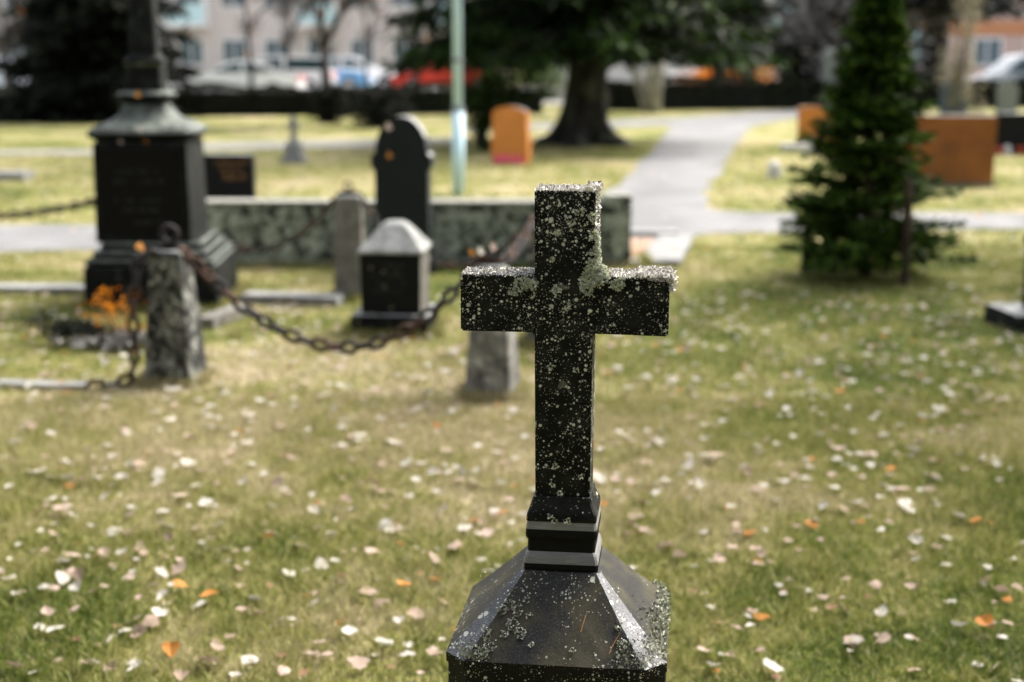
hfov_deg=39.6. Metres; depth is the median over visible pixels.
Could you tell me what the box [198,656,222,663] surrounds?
fallen leaf
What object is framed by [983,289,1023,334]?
headstone
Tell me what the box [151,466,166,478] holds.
fallen leaf
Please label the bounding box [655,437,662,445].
fallen leaf
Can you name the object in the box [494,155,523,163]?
flower row
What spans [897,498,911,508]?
fallen leaf
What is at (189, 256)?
chain
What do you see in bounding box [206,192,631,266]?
wall
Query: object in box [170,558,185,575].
fallen leaf
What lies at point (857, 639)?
fallen leaf
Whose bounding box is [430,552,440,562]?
fallen leaf
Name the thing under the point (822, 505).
fallen leaf
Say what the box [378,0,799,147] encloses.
spruce tree
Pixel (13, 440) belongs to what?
fallen leaf
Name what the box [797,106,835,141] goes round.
headstone
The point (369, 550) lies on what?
fallen leaf
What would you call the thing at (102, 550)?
fallen leaf
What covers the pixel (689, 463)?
fallen leaf
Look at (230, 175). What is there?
headstone
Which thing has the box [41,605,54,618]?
fallen leaf
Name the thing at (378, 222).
chain
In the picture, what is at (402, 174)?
headstone
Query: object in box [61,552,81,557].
fallen leaf
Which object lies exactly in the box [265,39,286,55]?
window
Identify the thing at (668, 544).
fallen leaf
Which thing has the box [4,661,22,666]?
fallen leaf
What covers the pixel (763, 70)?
bush
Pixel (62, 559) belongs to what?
fallen leaf
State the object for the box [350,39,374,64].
window
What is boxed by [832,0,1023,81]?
pine tree
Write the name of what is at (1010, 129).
headstone
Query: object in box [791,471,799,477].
fallen leaf
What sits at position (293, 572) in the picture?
fallen leaf
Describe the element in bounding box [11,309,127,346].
grave plant
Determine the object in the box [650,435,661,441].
fallen leaf
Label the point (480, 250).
fallen leaf
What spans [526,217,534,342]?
chain post
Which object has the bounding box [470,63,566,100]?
bush
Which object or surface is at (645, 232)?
kerb stone
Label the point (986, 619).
fallen leaf
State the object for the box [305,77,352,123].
bush
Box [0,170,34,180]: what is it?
flat gravestone
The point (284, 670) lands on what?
fallen leaf
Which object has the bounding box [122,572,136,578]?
fallen leaf
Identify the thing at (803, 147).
grave kerb
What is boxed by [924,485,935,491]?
fallen leaf
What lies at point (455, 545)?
fallen leaf
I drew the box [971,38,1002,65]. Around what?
window
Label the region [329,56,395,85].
parked car
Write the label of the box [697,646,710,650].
fallen leaf
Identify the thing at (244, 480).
fallen leaf
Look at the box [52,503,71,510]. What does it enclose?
fallen leaf
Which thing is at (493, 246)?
fallen leaf
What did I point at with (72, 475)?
fallen leaf
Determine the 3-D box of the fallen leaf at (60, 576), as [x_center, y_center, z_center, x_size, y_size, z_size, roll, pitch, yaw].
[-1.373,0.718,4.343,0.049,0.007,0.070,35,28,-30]
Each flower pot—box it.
[995,147,1003,154]
[1016,147,1023,154]
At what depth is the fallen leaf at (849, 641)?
3.88 m
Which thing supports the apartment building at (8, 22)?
on the ground at (234, 129)
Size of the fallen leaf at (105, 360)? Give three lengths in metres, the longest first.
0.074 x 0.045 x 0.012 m
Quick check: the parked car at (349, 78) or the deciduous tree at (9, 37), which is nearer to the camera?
the deciduous tree at (9, 37)
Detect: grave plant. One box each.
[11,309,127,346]
[48,328,145,352]
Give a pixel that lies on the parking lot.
(552, 102)
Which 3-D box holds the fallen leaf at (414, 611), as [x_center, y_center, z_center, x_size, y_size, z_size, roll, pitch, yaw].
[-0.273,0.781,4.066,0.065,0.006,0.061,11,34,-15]
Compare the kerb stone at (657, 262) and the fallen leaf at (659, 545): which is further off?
the kerb stone at (657, 262)
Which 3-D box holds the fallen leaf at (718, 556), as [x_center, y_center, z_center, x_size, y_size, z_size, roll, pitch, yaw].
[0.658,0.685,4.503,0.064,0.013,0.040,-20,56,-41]
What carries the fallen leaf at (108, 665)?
on the ground at (234, 129)
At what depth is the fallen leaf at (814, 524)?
4.85 m
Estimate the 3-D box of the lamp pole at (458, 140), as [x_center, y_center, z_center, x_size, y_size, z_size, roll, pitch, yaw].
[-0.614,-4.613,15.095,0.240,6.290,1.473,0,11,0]
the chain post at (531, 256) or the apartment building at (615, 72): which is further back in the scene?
the apartment building at (615, 72)
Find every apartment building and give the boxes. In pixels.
[0,0,28,57]
[159,0,506,76]
[537,0,799,80]
[906,0,1023,78]
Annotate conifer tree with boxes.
[0,0,43,56]
[0,0,205,123]
[682,0,791,82]
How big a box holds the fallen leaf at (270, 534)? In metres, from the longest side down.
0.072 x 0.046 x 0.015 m
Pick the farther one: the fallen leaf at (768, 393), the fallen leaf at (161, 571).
the fallen leaf at (768, 393)
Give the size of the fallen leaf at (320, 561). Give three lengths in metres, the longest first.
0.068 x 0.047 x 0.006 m
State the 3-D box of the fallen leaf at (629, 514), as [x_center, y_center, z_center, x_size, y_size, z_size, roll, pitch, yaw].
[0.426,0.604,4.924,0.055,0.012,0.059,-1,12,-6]
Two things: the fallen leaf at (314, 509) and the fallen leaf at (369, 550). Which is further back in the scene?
the fallen leaf at (314, 509)
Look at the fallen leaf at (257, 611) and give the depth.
4.08 m
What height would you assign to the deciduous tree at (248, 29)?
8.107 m
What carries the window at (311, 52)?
in the apartment building at (221, 39)
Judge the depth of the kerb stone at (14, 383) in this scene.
6.90 m
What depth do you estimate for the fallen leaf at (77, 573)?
4.36 m
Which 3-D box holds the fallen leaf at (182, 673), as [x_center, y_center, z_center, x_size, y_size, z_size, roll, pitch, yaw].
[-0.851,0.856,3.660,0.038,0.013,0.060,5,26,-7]
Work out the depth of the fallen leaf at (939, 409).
6.39 m
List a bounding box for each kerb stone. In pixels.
[0,283,83,294]
[0,379,90,390]
[200,304,247,329]
[241,290,345,306]
[601,258,660,267]
[631,229,677,236]
[646,234,693,265]
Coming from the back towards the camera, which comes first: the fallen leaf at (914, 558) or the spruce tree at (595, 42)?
the spruce tree at (595, 42)
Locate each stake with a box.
[801,211,810,273]
[899,179,913,285]
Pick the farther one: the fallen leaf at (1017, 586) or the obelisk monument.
the obelisk monument
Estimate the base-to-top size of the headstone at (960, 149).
0.880 m
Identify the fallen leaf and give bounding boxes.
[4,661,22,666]
[5,439,21,444]
[25,421,36,428]
[33,623,44,629]
[37,584,49,588]
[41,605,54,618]
[45,625,64,631]
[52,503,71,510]
[56,571,69,584]
[60,556,70,561]
[61,474,75,477]
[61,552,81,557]
[64,567,74,576]
[68,579,80,590]
[69,605,79,613]
[71,567,82,579]
[75,476,87,479]
[97,547,109,558]
[100,491,109,502]
[102,358,108,364]
[103,660,115,670]
[105,527,121,531]
[110,473,128,479]
[115,548,128,555]
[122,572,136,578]
[126,660,143,671]
[130,623,147,637]
[132,461,145,465]
[135,90,140,97]
[135,242,144,250]
[139,549,147,554]
[142,614,162,626]
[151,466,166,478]
[151,477,163,485]
[152,607,167,616]
[155,567,168,577]
[156,589,168,600]
[162,641,179,657]
[163,531,172,540]
[169,493,188,496]
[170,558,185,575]
[172,579,187,586]
[174,670,188,680]
[180,458,195,465]
[191,600,205,608]
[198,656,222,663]
[199,497,212,505]
[199,589,220,596]
[210,638,223,651]
[236,606,248,612]
[238,477,246,483]
[241,653,258,663]
[248,595,262,599]
[248,610,265,615]
[261,532,273,537]
[270,476,286,486]
[277,665,290,674]
[283,569,294,576]
[308,505,319,512]
[314,557,328,568]
[316,651,332,655]
[331,403,336,413]
[339,494,351,501]
[341,625,357,637]
[346,654,369,669]
[357,587,378,594]
[364,547,378,552]
[369,478,380,485]
[373,598,384,608]
[376,639,393,644]
[378,515,394,530]
[385,122,391,129]
[386,151,392,158]
[397,580,411,586]
[400,458,411,465]
[406,607,424,619]
[427,467,440,473]
[427,651,443,657]
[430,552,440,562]
[433,503,453,514]
[447,348,460,356]
[447,540,460,548]
[457,524,471,530]
[458,465,465,476]
[469,248,474,255]
[478,245,483,254]
[479,517,486,524]
[480,528,492,536]
[490,241,495,250]
[490,508,499,512]
[508,405,519,412]
[593,471,606,483]
[628,513,643,518]
[638,527,650,532]
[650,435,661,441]
[650,489,660,494]
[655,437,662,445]
[655,540,664,550]
[664,542,675,545]
[672,549,687,556]
[680,457,693,469]
[682,344,691,351]
[695,475,705,490]
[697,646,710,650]
[706,661,719,665]
[714,551,725,560]
[741,465,751,475]
[743,530,755,535]
[757,549,767,556]
[763,657,784,671]
[764,389,773,397]
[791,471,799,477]
[795,368,803,375]
[804,519,818,527]
[818,501,827,508]
[843,636,865,642]
[844,634,861,647]
[868,580,880,587]
[874,632,891,642]
[875,604,887,615]
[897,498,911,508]
[904,582,915,587]
[906,445,919,451]
[908,535,922,543]
[911,554,922,560]
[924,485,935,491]
[933,405,943,412]
[950,620,967,626]
[953,512,967,517]
[968,517,983,521]
[975,613,993,627]
[995,585,1009,590]
[1011,584,1023,589]
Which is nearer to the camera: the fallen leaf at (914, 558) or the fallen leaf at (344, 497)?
the fallen leaf at (914, 558)
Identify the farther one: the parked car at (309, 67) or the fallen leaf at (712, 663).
the parked car at (309, 67)
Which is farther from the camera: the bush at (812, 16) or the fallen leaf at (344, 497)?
the bush at (812, 16)
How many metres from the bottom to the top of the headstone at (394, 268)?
0.670 m
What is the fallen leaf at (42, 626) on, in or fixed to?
on the ground at (234, 129)
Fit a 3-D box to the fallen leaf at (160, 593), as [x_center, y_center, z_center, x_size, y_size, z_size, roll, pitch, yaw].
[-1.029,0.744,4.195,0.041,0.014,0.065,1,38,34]
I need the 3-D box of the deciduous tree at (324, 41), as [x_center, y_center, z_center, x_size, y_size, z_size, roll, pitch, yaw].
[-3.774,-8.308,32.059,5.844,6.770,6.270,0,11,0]
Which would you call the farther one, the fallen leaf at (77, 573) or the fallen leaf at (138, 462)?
the fallen leaf at (138, 462)
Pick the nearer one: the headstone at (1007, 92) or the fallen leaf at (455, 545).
the fallen leaf at (455, 545)
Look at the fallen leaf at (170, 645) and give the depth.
3.81 m
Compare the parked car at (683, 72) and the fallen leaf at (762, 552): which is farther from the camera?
the parked car at (683, 72)
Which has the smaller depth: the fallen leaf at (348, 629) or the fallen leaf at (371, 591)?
the fallen leaf at (348, 629)
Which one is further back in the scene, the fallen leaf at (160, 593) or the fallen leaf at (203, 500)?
the fallen leaf at (203, 500)
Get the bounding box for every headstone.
[204,154,256,197]
[351,220,438,337]
[371,115,439,273]
[491,106,530,164]
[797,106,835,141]
[900,115,997,187]
[938,82,967,113]
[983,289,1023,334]
[994,113,1023,154]
[995,81,1019,112]
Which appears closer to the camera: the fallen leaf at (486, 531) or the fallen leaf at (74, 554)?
the fallen leaf at (74, 554)
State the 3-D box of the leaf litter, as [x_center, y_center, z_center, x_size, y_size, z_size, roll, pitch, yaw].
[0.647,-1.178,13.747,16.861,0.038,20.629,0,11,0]
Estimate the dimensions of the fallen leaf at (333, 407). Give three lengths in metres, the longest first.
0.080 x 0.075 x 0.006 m
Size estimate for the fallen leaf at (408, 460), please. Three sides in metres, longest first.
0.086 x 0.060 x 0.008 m
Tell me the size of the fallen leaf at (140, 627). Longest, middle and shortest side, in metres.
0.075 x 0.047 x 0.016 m
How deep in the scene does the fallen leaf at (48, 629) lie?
3.96 m
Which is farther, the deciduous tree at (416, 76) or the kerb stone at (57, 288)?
the deciduous tree at (416, 76)
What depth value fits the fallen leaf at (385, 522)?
4.83 m
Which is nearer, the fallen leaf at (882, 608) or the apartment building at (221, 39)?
the fallen leaf at (882, 608)
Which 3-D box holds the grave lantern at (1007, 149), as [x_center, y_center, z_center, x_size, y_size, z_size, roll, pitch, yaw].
[7.922,-3.056,22.749,0.110,0.160,0.110,0,11,0]
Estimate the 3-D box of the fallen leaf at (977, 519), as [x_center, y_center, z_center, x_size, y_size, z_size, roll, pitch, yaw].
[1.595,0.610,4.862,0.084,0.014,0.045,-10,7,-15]
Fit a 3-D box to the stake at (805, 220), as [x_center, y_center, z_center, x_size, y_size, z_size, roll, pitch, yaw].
[2.165,-0.727,10.469,0.059,0.570,0.059,-5,12,-22]
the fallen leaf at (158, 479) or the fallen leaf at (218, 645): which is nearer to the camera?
the fallen leaf at (218, 645)
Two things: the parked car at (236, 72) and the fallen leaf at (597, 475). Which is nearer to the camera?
the fallen leaf at (597, 475)
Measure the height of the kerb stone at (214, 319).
0.102 m
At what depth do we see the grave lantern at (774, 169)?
18.51 m
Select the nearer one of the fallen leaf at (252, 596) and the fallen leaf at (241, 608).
the fallen leaf at (241, 608)
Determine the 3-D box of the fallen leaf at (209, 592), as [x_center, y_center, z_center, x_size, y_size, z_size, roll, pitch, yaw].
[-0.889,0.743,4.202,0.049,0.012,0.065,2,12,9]
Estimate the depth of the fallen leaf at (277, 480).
5.31 m
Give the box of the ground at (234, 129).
[0,71,1023,681]
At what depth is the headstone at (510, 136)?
20.75 m
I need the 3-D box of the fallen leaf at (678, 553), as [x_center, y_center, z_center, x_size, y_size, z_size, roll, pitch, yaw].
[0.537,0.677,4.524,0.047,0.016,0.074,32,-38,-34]
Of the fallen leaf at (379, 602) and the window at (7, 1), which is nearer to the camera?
the fallen leaf at (379, 602)
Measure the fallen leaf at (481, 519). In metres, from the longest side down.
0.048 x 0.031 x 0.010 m
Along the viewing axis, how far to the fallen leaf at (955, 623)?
3.98 m
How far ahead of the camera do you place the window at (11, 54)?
78.36 m
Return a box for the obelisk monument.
[84,0,237,312]
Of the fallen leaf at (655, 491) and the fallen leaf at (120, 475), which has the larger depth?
the fallen leaf at (120, 475)
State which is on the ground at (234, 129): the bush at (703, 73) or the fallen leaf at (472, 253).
the bush at (703, 73)
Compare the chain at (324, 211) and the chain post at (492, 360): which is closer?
the chain post at (492, 360)
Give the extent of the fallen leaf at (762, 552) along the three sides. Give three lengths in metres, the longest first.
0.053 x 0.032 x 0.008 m
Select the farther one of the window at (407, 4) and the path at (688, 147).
the window at (407, 4)
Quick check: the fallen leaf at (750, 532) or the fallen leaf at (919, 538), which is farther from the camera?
the fallen leaf at (750, 532)
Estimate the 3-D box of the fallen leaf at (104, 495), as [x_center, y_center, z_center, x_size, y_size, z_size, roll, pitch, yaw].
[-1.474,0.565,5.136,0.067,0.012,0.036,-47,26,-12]
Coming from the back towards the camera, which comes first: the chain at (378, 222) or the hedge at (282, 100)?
the hedge at (282, 100)
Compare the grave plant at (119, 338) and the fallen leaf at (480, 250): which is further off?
the grave plant at (119, 338)
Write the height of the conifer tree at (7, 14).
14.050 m
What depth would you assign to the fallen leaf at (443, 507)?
4.97 m
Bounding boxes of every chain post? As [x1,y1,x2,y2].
[144,223,207,387]
[334,181,364,301]
[465,245,520,400]
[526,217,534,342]
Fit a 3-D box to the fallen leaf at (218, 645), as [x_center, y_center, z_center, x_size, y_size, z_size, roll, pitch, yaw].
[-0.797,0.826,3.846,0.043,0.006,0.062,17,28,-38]
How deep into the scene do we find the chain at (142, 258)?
6.87 m
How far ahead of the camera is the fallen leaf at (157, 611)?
4.08 m
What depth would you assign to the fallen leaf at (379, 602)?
4.15 m
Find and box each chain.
[0,197,94,219]
[85,247,155,390]
[178,245,486,353]
[232,193,338,253]
[355,192,534,269]
[499,215,534,263]
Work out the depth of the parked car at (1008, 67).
45.42 m
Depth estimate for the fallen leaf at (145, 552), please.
4.56 m
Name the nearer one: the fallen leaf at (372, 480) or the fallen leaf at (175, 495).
the fallen leaf at (175, 495)
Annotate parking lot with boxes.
[371,85,564,103]
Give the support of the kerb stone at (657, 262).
on the ground at (234, 129)
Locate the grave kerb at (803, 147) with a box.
[780,143,813,151]
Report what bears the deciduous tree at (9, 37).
on the ground at (234, 129)
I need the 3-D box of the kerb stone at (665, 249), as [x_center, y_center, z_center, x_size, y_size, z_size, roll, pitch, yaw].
[1.285,-0.740,11.658,0.322,0.088,1.615,2,12,11]
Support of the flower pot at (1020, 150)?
on the ground at (234, 129)
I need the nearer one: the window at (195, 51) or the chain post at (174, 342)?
the chain post at (174, 342)
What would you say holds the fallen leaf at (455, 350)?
on the ground at (234, 129)
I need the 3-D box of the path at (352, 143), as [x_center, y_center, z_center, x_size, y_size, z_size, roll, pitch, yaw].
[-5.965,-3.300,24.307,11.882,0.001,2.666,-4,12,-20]
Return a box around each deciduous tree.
[0,0,28,86]
[225,0,285,91]
[247,0,340,72]
[301,0,364,121]
[350,0,405,84]
[408,0,444,90]
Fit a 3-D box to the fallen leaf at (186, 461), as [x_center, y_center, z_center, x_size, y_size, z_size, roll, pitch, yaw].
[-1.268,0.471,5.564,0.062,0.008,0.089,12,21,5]
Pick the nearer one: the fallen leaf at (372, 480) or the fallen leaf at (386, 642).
the fallen leaf at (386, 642)
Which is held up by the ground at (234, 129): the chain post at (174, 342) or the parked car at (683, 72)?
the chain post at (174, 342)
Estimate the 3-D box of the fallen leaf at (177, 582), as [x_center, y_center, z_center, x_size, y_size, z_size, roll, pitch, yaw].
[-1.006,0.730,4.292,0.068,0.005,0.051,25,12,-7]
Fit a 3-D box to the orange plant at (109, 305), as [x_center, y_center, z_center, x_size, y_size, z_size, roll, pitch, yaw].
[-2.232,-0.139,7.992,0.349,0.345,0.415,7,13,31]
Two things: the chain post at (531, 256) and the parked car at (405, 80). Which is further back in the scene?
the parked car at (405, 80)
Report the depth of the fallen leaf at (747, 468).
5.44 m
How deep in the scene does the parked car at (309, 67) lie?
52.22 m
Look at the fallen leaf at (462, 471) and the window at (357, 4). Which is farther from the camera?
the window at (357, 4)
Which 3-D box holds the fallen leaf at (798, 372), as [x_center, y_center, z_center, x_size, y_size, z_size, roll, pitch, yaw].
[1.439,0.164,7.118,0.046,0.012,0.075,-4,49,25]
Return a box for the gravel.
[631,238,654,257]
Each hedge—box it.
[0,80,544,115]
[607,73,1023,110]
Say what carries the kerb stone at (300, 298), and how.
on the ground at (234, 129)
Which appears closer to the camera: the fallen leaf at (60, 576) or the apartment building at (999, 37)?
the fallen leaf at (60, 576)
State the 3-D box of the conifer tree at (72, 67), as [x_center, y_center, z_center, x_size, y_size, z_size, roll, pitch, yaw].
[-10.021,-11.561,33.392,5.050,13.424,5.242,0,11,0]
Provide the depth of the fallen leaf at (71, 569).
4.40 m
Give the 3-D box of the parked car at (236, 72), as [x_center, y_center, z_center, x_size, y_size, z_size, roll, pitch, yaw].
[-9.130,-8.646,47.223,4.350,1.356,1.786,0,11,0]
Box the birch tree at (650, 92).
[630,0,682,112]
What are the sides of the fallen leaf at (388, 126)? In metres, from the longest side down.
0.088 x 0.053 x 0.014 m
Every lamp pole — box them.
[452,0,464,194]
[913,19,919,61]
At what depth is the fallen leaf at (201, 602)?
4.14 m
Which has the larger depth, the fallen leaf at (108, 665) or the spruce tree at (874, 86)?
the spruce tree at (874, 86)
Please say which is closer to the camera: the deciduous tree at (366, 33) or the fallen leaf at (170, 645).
the fallen leaf at (170, 645)
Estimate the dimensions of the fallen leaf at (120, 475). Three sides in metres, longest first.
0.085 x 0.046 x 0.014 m
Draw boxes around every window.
[3,0,26,8]
[9,39,28,57]
[177,0,201,2]
[179,39,203,64]
[220,0,243,7]
[222,39,246,62]
[263,0,286,7]
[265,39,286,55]
[307,39,331,56]
[349,0,373,7]
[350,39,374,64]
[392,0,416,7]
[393,39,412,63]
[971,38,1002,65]
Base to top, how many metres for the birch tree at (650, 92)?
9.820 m
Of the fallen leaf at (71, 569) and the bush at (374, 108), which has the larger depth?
the bush at (374, 108)
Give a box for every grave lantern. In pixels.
[767,161,780,177]
[1003,145,1010,154]
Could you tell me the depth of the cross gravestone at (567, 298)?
2.40 m
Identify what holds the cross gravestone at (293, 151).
on the ground at (234, 129)
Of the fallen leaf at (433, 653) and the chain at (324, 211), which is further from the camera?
the chain at (324, 211)
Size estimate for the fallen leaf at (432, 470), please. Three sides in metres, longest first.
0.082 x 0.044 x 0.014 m
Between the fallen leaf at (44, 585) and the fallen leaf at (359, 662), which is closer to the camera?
the fallen leaf at (359, 662)
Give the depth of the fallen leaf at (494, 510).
4.97 m
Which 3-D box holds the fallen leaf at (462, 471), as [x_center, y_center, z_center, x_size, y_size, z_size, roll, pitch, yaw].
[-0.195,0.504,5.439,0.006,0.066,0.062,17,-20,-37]
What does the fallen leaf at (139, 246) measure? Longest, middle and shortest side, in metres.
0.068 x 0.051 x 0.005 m
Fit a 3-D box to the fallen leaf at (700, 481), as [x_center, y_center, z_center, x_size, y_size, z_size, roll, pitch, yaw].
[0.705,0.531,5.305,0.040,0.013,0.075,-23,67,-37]
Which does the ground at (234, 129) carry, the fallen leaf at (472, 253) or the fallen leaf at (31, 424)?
the fallen leaf at (31, 424)
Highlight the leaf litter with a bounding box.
[0,148,1023,681]
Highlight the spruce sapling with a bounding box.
[408,24,578,151]
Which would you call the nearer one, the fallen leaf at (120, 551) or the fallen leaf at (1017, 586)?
the fallen leaf at (1017, 586)
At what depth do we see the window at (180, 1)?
75.87 m
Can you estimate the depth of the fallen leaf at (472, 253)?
6.62 m
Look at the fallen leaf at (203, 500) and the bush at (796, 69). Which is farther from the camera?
the bush at (796, 69)
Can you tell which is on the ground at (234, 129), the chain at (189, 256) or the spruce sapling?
the spruce sapling
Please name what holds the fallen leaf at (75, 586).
on the ground at (234, 129)
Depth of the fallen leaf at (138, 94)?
8.98 m
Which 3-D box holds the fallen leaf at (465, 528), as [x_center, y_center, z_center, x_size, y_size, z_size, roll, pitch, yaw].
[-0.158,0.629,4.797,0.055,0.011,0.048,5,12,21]
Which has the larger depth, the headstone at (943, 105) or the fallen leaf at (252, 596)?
the headstone at (943, 105)
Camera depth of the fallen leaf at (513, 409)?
6.38 m
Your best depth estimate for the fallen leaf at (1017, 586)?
4.26 m
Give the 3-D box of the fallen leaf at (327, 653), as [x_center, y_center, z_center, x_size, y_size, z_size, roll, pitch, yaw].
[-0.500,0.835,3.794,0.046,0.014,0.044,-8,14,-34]
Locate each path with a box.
[0,110,1023,251]
[0,137,470,154]
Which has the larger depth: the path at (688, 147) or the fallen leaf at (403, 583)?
the path at (688, 147)
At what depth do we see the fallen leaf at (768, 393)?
6.70 m
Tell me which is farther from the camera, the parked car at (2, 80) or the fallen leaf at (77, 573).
the parked car at (2, 80)
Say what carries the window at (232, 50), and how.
in the apartment building at (221, 39)
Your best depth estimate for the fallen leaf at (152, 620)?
4.02 m
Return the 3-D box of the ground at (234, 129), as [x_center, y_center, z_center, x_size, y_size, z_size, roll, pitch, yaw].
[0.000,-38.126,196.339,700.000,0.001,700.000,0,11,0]
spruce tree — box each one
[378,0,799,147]
[771,0,979,277]
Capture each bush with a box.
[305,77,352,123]
[337,77,418,127]
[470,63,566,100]
[672,67,762,82]
[724,65,776,82]
[743,23,849,80]
[763,0,976,81]
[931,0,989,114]
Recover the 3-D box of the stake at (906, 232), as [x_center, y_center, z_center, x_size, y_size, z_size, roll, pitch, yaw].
[2.752,-0.728,9.916,0.059,0.790,0.059,-5,12,-22]
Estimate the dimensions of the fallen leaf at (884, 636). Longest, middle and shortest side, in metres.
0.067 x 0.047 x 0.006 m
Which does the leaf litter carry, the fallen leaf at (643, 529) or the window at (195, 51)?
the fallen leaf at (643, 529)
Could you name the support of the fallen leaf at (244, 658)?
on the ground at (234, 129)
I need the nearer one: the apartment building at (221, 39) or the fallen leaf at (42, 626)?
the fallen leaf at (42, 626)
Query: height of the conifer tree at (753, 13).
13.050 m
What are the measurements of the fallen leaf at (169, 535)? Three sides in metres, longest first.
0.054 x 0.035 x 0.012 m
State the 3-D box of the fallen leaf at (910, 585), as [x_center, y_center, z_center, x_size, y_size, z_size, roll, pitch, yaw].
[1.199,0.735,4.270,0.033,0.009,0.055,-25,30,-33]
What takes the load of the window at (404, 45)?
in the apartment building at (221, 39)
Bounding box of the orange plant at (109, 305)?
[78,286,146,333]
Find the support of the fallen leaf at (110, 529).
on the ground at (234, 129)
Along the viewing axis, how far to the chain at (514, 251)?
7.16 m
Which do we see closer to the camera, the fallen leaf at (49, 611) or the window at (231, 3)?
the fallen leaf at (49, 611)
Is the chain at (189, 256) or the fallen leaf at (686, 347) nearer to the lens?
the chain at (189, 256)
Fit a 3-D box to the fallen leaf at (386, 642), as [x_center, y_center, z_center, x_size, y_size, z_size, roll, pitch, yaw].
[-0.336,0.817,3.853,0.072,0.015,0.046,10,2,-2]
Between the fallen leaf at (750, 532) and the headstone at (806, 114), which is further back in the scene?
the headstone at (806, 114)
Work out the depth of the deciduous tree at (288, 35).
48.04 m
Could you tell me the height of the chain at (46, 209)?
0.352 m
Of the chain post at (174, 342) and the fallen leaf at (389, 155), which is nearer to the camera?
the chain post at (174, 342)
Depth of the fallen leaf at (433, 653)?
3.79 m
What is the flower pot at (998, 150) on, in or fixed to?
on the ground at (234, 129)
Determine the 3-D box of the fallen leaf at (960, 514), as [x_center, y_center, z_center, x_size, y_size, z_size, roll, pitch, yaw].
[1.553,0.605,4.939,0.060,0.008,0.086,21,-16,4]
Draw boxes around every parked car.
[0,57,29,92]
[167,60,305,91]
[255,55,337,89]
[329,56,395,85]
[330,61,373,87]
[390,64,489,90]
[663,67,777,82]
[966,54,1023,81]
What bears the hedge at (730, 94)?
on the ground at (234, 129)
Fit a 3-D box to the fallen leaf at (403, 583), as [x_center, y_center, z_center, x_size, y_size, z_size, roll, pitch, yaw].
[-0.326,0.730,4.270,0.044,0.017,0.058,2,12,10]
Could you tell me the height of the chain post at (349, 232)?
0.814 m
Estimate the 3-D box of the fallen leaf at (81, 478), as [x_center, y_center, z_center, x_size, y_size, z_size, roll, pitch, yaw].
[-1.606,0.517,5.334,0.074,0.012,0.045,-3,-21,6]
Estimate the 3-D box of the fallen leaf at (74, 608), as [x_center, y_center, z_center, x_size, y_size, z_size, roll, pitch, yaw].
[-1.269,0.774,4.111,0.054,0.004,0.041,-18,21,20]
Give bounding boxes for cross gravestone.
[280,116,307,163]
[446,180,677,681]

